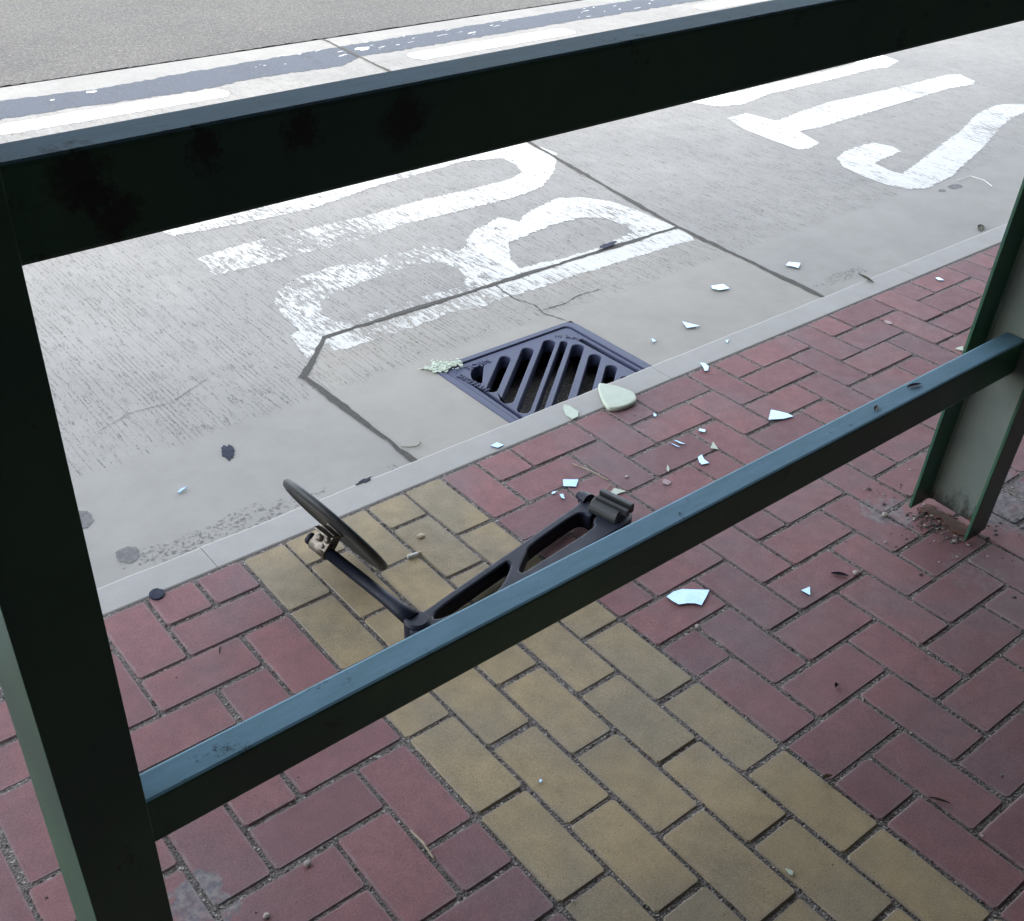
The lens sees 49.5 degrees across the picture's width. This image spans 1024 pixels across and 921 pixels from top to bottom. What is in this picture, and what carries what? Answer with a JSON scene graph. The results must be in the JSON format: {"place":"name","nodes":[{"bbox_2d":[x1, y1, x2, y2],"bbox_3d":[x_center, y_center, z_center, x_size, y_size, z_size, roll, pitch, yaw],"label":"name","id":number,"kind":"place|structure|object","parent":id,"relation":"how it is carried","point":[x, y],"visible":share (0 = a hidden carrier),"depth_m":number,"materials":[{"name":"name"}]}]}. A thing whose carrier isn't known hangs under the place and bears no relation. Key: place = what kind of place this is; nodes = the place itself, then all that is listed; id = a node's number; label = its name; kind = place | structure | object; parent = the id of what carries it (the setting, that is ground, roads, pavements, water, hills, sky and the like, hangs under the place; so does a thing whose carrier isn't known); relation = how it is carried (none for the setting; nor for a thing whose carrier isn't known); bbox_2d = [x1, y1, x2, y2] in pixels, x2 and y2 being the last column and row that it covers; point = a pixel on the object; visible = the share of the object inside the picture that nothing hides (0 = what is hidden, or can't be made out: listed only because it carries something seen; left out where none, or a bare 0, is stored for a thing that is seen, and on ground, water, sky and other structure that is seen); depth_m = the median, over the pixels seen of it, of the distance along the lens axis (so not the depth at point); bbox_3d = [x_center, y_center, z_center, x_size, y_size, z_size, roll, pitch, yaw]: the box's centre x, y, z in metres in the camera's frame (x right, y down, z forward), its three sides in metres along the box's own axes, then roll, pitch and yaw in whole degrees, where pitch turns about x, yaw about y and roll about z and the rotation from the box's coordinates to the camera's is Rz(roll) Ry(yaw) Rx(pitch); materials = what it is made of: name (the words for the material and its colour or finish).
{"place":"outdoors","nodes":[
{"label":"outdoors","id":0,"kind":"place"},
{"bbox_2d":[0,0,574,86],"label":"asphalt road","id":1,"kind":"structure","parent":0,"point":[41,40],"depth_m":6.74,"materials":[{"name":"grey asphalt"}]},
{"bbox_2d":[0,0,607,412],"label":"ground","id":2,"kind":"structure","parent":0,"point":[564,390],"depth_m":3.51,"materials":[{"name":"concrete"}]},
{"bbox_2d":[0,245,1023,920],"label":"pavement","id":3,"kind":"structure","parent":0,"point":[384,853],"depth_m":2.12,"materials":[{"name":"red brick"}]},
{"bbox_2d":[263,912,269,919],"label":"pebble","id":4,"kind":"object","parent":3,"relation":"on","point":[266,915],"visible":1,"depth_m":1.64,"materials":[{"name":"stone"}]},
{"bbox_2d":[304,860,311,866],"bbox_3d":[-0.316,0.623,1.716,0.012,0.009,0.012,12,35,16],"label":"pebble","id":5,"kind":"object","parent":3,"relation":"on","point":[307,863],"visible":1,"depth_m":1.71,"materials":[{"name":"stone"}]},
{"bbox_2d":[410,830,433,858],"bbox_3d":[-0.141,0.604,1.751,0.006,0.005,0.064,-23,41,-32],"label":"straw","id":6,"kind":"object","parent":3,"relation":"on","point":[420,840],"visible":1,"depth_m":1.75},
{"bbox_2d":[0,0,1023,920],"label":"guard railing","id":7,"kind":"object","parent":3,"relation":"on","point":[112,814],"visible":1,"depth_m":1.13,"materials":[{"name":"green metal"}]},
{"bbox_2d":[907,383,920,387],"bbox_3d":[0.745,-0.139,2.058,0.035,0.002,0.010,-15,37,-23],"label":"dead leaf","id":8,"kind":"object","parent":7,"relation":"on","point":[913,384],"visible":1,"depth_m":2.06,"materials":[{"name":"brown plant"}]},
{"bbox_2d":[0,243,1023,920],"bbox_3d":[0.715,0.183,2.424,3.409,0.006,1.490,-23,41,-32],"label":"joint grit","id":9,"kind":"object","parent":3,"relation":"attached to","point":[665,654],"visible":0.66,"depth_m":2.05,"materials":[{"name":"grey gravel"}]},
{"bbox_2d":[563,479,577,486],"bbox_3d":[0.137,0.052,2.587,0.036,0.003,0.030,2,34,0],"label":"glass shard","id":10,"kind":"object","parent":3,"relation":"on","point":[570,482],"visible":1,"depth_m":2.59,"materials":[{"name":"glass"}]},
{"bbox_2d":[571,463,607,479],"bbox_3d":[0.185,0.025,2.631,0.106,0.003,0.007,25,40,31],"label":"straw","id":11,"kind":"object","parent":3,"relation":"on","point":[589,470],"visible":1,"depth_m":2.63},
{"bbox_2d":[611,488,625,494],"bbox_3d":[0.244,0.074,2.560,0.029,0.002,0.029,17,37,22],"label":"backed glass fragment","id":12,"kind":"object","parent":3,"relation":"on","point":[616,491],"visible":0.76,"depth_m":2.56,"materials":[{"name":"white glass"}]},
{"bbox_2d":[244,479,1000,920],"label":"pavement band","id":13,"kind":"object","parent":3,"relation":"attached to","point":[556,859],"visible":0.84,"depth_m":1.90,"materials":[{"name":"yellow brick"}]},
{"bbox_2d":[407,551,421,558],"bbox_3d":[-0.207,0.199,2.347,0.031,0.010,0.010,-16,38,-24],"label":"cigarette butt","id":14,"kind":"object","parent":13,"relation":"on","point":[415,554],"visible":1,"depth_m":2.34,"materials":[{"name":"paper"}]},
{"bbox_2d":[417,533,424,538],"bbox_3d":[-0.197,0.163,2.405,0.016,0.009,0.015,17,37,22],"label":"pebble","id":15,"kind":"object","parent":13,"relation":"on","point":[420,535],"visible":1,"depth_m":2.40,"materials":[{"name":"beige stone"}]},
{"bbox_2d":[283,479,633,638],"bbox_3d":[-0.103,0.083,2.315,0.664,0.242,0.430,-23,41,-32],"label":"broken mirror arm","id":16,"kind":"object","parent":13,"relation":"on","point":[609,512],"visible":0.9,"depth_m":2.24},
{"bbox_2d":[786,868,792,875],"bbox_3d":[0.430,0.639,1.725,0.012,0.002,0.009,13,35,16],"label":"backed glass fragment","id":17,"kind":"object","parent":13,"relation":"on","point":[789,871],"visible":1,"depth_m":1.73,"materials":[{"name":"white glass"}]},
{"bbox_2d":[822,774,831,778],"bbox_3d":[0.534,0.535,1.879,0.021,0.006,0.007,-11,36,-19],"label":"dead leaf","id":18,"kind":"object","parent":13,"relation":"on","point":[826,776],"visible":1,"depth_m":1.88,"materials":[{"name":"plant"}]},
{"bbox_2d":[662,479,670,484],"bbox_3d":[0.362,0.051,2.603,0.021,0.001,0.019,17,37,22],"label":"chewing gum","id":19,"kind":"object","parent":3,"relation":"on","point":[666,481],"visible":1,"depth_m":2.60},
{"bbox_2d":[666,589,708,605],"bbox_3d":[0.359,0.278,2.259,0.090,0.003,0.050,2,34,0],"label":"glass shard","id":20,"kind":"object","parent":3,"relation":"on","point":[688,596],"visible":1,"depth_m":2.26,"materials":[{"name":"glass"}]},
{"bbox_2d":[698,454,708,464],"bbox_3d":[0.458,-0.002,2.682,0.021,0.003,0.040,-10,36,-17],"label":"glass shard","id":21,"kind":"object","parent":3,"relation":"on","point":[702,460],"visible":1,"depth_m":2.68,"materials":[{"name":"glass"}]},
{"bbox_2d":[700,362,708,370],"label":"glass shard","id":22,"kind":"object","parent":3,"relation":"on","point":[705,366],"visible":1,"depth_m":3.07,"materials":[{"name":"glass"}]},
{"bbox_2d":[710,442,718,449],"bbox_3d":[0.502,-0.036,2.737,0.020,0.002,0.030,13,35,16],"label":"backed glass fragment","id":23,"kind":"object","parent":3,"relation":"on","point":[713,446],"visible":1,"depth_m":2.73,"materials":[{"name":"white glass"}]},
{"bbox_2d":[769,410,792,419],"bbox_3d":[0.692,-0.112,2.856,0.059,0.003,0.053,11,35,14],"label":"glass shard","id":24,"kind":"object","parent":3,"relation":"on","point":[776,415],"visible":1,"depth_m":2.86,"materials":[{"name":"glass"}]},
{"bbox_2d":[801,587,809,595],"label":"glass shard","id":25,"kind":"object","parent":3,"relation":"on","point":[806,590],"visible":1,"depth_m":2.29,"materials":[{"name":"glass"}]},
{"bbox_2d":[832,572,848,575],"bbox_3d":[0.689,0.239,2.331,0.037,0.005,0.010,8,34,10],"label":"dead leaf","id":26,"kind":"object","parent":3,"relation":"on","point":[841,573],"visible":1,"depth_m":2.33,"materials":[{"name":"brown plant"}]},
{"bbox_2d":[833,469,1020,598],"bbox_3d":[0.977,0.145,2.490,0.473,0.006,0.506,-23,41,-32],"label":"rubble","id":27,"kind":"object","parent":3,"relation":"on","point":[953,541],"visible":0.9,"depth_m":2.48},
{"bbox_2d":[929,797,949,802],"bbox_3d":[0.711,0.564,1.847,0.037,0.002,0.006,12,35,14],"label":"dead leaf","id":28,"kind":"object","parent":3,"relation":"on","point":[939,799],"visible":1,"depth_m":1.85,"materials":[{"name":"brown plant"}]},
{"bbox_2d":[918,503,968,535],"bbox_3d":[0.979,0.137,2.501,0.059,0.003,0.137,-23,41,-32],"label":"base crust","id":29,"kind":"object","parent":3,"relation":"on","point":[955,525],"visible":0.77,"depth_m":2.50},
{"bbox_2d":[0,0,1023,588],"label":"road","id":30,"kind":"structure","parent":0,"point":[162,322],"depth_m":4.05,"materials":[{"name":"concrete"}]},
{"bbox_2d":[80,511,90,527],"bbox_3d":[-1.030,0.141,2.627,0.072,0.001,0.089,-23,41,-32],"label":"damp stain","id":31,"kind":"object","parent":30,"relation":"on","point":[88,523],"visible":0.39,"depth_m":2.63,"materials":[{"name":"grey"}]},
{"bbox_2d":[0,89,229,134],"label":"lane line","id":32,"kind":"object","parent":30,"relation":"on","point":[80,116],"visible":1,"depth_m":5.27,"materials":[{"name":"white paint"}]},
{"bbox_2d":[116,548,137,561],"bbox_3d":[-0.873,0.215,2.524,0.054,0.001,0.063,-23,41,-32],"label":"damp stain","id":33,"kind":"object","parent":30,"relation":"on","point":[120,555],"visible":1,"depth_m":2.52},
{"bbox_2d":[97,379,205,431],"bbox_3d":[-0.980,-0.154,3.068,0.038,0.001,0.372,25,41,31],"label":"crack","id":34,"kind":"object","parent":30,"relation":"on","point":[154,406],"visible":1,"depth_m":3.06,"materials":[{"name":"grey concrete"}]},
{"bbox_2d":[123,490,323,568],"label":"gutter dirt","id":35,"kind":"structure","parent":30,"relation":"on","point":[243,518],"depth_m":2.60,"materials":[{"name":"grey soil"}]},
{"bbox_2d":[221,444,234,460],"bbox_3d":[-0.737,-0.021,2.882,0.033,0.001,0.078,-8,35,-15],"label":"tar spot","id":36,"kind":"object","parent":30,"relation":"on","point":[228,451],"visible":1,"depth_m":2.88,"materials":[{"name":"black asphalt"}]},
{"bbox_2d":[298,337,325,377],"bbox_3d":[-0.592,-0.311,3.318,0.026,0.001,0.259,5,34,5],"label":"slab joint","id":37,"kind":"object","parent":30,"relation":"on","point":[306,370],"visible":1,"depth_m":3.29,"materials":[{"name":"grey concrete"}]},
{"bbox_2d":[0,0,701,119],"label":"overpainted line","id":38,"kind":"object","parent":30,"relation":"on","point":[24,106],"visible":1,"depth_m":6.04,"materials":[{"name":"grey paint"}]},
{"bbox_2d":[51,3,650,100],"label":"paint flecks","id":39,"kind":"object","parent":38,"relation":"on","point":[360,48],"visible":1,"depth_m":6.37,"materials":[{"name":"white paint"}]},
{"bbox_2d":[162,142,556,274],"bbox_3d":[-0.529,-1.081,4.473,1.805,0.001,0.737,-23,41,-32],"label":"road letter","id":40,"kind":"object","parent":30,"relation":"on","point":[528,178],"visible":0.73,"depth_m":4.38,"materials":[{"name":"white paint"}]},
{"bbox_2d":[274,197,693,357],"bbox_3d":[-0.132,-0.699,3.921,1.657,0.001,0.627,-23,41,-32],"label":"road letter","id":41,"kind":"object","parent":30,"relation":"on","point":[538,216],"visible":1,"depth_m":3.93,"materials":[{"name":"white paint"}]},
{"bbox_2d":[599,241,616,247],"bbox_3d":[0.351,-0.788,4.058,0.098,0.001,0.029,-23,41,-32],"label":"tar spot","id":42,"kind":"object","parent":41,"relation":"on","point":[606,245],"visible":1,"depth_m":4.06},
{"bbox_2d":[408,28,575,58],"bbox_3d":[-0.101,-2.463,6.553,1.198,0.001,0.172,-23,41,-32],"label":"lane line","id":43,"kind":"object","parent":30,"relation":"on","point":[472,46],"visible":1,"depth_m":6.53,"materials":[{"name":"white paint"}]},
{"bbox_2d":[322,227,676,338],"bbox_3d":[0.025,-0.636,3.830,1.553,0.001,0.031,-23,41,-32],"label":"slab joint","id":44,"kind":"object","parent":30,"relation":"in","point":[479,288],"visible":1,"depth_m":3.77,"materials":[{"name":"grey concrete"}]},
{"bbox_2d":[437,322,651,422],"bbox_3d":[0.127,0.012,3.427,0.545,0.621,0.509,-23,41,-32],"label":"drain grate","id":45,"kind":"object","parent":30,"relation":"in","point":[478,376],"visible":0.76,"depth_m":3.34,"materials":[{"name":"metal"}]},
{"bbox_2d":[419,358,462,372],"bbox_3d":[-0.211,-0.280,3.285,0.133,0.010,0.085,-3,34,-6],"label":"crushed glass","id":46,"kind":"object","parent":45,"relation":"on","point":[436,366],"visible":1,"depth_m":3.28,"materials":[{"name":"white glass"}]},
{"bbox_2d":[97,223,1007,615],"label":"kerb","id":47,"kind":"structure","parent":30,"relation":"on","point":[167,575],"depth_m":2.72,"materials":[{"name":"concrete"}]},
{"bbox_2d":[149,588,164,599],"bbox_3d":[-0.712,0.268,2.228,0.032,0.005,0.035,-23,41,-32],"label":"rubber cap","id":48,"kind":"object","parent":47,"relation":"on","point":[156,594],"visible":1,"depth_m":2.23,"materials":[{"name":"black rubber"}]},
{"bbox_2d":[355,477,370,484],"bbox_3d":[-0.344,0.047,2.576,0.050,0.001,0.014,-23,41,-32],"label":"tar smear","id":49,"kind":"object","parent":47,"relation":"on","point":[365,480],"visible":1,"depth_m":2.58},
{"bbox_2d":[490,442,503,447],"bbox_3d":[-0.036,-0.036,2.712,0.020,0.003,0.026,29,43,35],"label":"glass shard","id":50,"kind":"object","parent":47,"relation":"on","point":[497,445],"visible":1,"depth_m":2.71,"materials":[{"name":"glass"}]},
{"bbox_2d":[563,404,578,419],"bbox_3d":[0.147,-0.126,2.854,0.038,0.002,0.068,-23,41,-32],"label":"backed glass fragment","id":51,"kind":"object","parent":47,"relation":"on","point":[571,412],"visible":1,"depth_m":2.85,"materials":[{"name":"white glass"}]},
{"bbox_2d":[598,383,635,410],"bbox_3d":[0.278,-0.168,2.913,0.093,0.013,0.132,-4,34,-8],"label":"backed glass fragment","id":52,"kind":"object","parent":47,"relation":"on","point":[614,398],"visible":1,"depth_m":2.90,"materials":[{"name":"white glass"}]},
{"bbox_2d":[858,273,873,282],"bbox_3d":[1.141,-0.590,3.586,0.017,0.003,0.077,-14,37,-22],"label":"dead leaf","id":53,"kind":"object","parent":47,"relation":"on","point":[866,277],"visible":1,"depth_m":3.59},
{"bbox_2d":[307,229,821,459],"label":"gully slab","id":54,"kind":"structure","parent":30,"relation":"on","point":[385,385],"depth_m":3.53,"materials":[{"name":"concrete"}]},
{"bbox_2d":[303,377,417,461],"bbox_3d":[-0.382,-0.091,3.000,0.028,0.001,0.698,-24,42,-33],"label":"slab joint","id":55,"kind":"object","parent":54,"relation":"on","point":[329,396],"visible":0.79,"depth_m":3.05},
{"bbox_2d":[496,285,563,319],"bbox_3d":[0.052,-0.518,3.656,0.024,0.001,0.341,-26,42,-34],"label":"crack","id":56,"kind":"object","parent":54,"relation":"on","point":[527,302],"visible":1,"depth_m":3.66,"materials":[{"name":"grey concrete"}]},
{"bbox_2d":[543,288,602,309],"bbox_3d":[0.203,-0.538,3.694,0.268,0.001,0.019,-27,43,-35],"label":"crack","id":57,"kind":"object","parent":54,"relation":"on","point":[572,298],"visible":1,"depth_m":3.69,"materials":[{"name":"grey concrete"}]},
{"bbox_2d":[682,321,698,327],"bbox_3d":[0.569,-0.436,3.549,0.047,0.002,0.045,-10,36,-17],"label":"glass shard","id":58,"kind":"object","parent":54,"relation":"on","point":[688,325],"visible":1,"depth_m":3.54,"materials":[{"name":"glass"}]},
{"bbox_2d":[711,284,729,290],"bbox_3d":[0.706,-0.590,3.784,0.058,0.003,0.039,-13,36,-20],"label":"glass shard","id":59,"kind":"object","parent":54,"relation":"on","point":[719,287],"visible":1,"depth_m":3.78,"materials":[{"name":"glass"}]},
{"bbox_2d":[321,38,824,296],"bbox_3d":[0.008,-1.486,5.097,0.068,0.001,4.168,-18,39,-27],"label":"slab joint","id":60,"kind":"object","parent":30,"relation":"on","point":[688,231],"visible":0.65,"depth_m":4.32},
{"bbox_2d":[693,0,762,9],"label":"lane line","id":61,"kind":"object","parent":30,"relation":"on","point":[714,5],"visible":1,"depth_m":7.62,"materials":[{"name":"white paint"}]},
{"bbox_2d":[786,262,799,267],"bbox_3d":[1.005,-0.699,3.960,0.047,0.003,0.044,18,37,22],"label":"glass shard","id":62,"kind":"object","parent":30,"relation":"on","point":[794,264],"visible":1,"depth_m":3.96,"materials":[{"name":"glass"}]},
{"bbox_2d":[693,55,897,105],"bbox_3d":[1.459,-2.158,6.168,1.760,0.001,0.646,-23,41,-32],"label":"road letter","id":63,"kind":"object","parent":30,"relation":"on","point":[787,84],"visible":0.32,"depth_m":5.99,"materials":[{"name":"white paint"}]},
{"bbox_2d":[816,268,870,286],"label":"gutter dirt","id":64,"kind":"structure","parent":30,"relation":"on","point":[844,277],"depth_m":3.91,"materials":[{"name":"soil"}]},
{"bbox_2d":[728,74,974,149],"bbox_3d":[1.853,-1.827,5.691,1.816,0.001,0.543,-23,41,-32],"label":"road letter","id":65,"kind":"object","parent":30,"relation":"on","point":[849,105],"visible":1,"depth_m":5.55,"materials":[{"name":"white paint"}]},
{"bbox_2d":[837,104,1023,188],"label":"road letter","id":66,"kind":"object","parent":30,"relation":"on","point":[859,158],"visible":1,"depth_m":5.01,"materials":[{"name":"white paint"}]},
{"bbox_2d":[958,176,991,185],"bbox_3d":[1.986,-1.199,4.750,0.080,0.005,0.143,-45,56,-48],"label":"white string","id":67,"kind":"object","parent":30,"relation":"on","point":[977,178],"visible":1,"depth_m":4.76,"materials":[{"name":"fabric"}]},
{"bbox_2d":[978,224,983,230],"bbox_3d":[1.818,-0.904,4.306,0.026,0.006,0.072,14,36,18],"label":"dead leaf","id":68,"kind":"object","parent":30,"relation":"on","point":[980,227],"visible":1,"depth_m":4.31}
]}

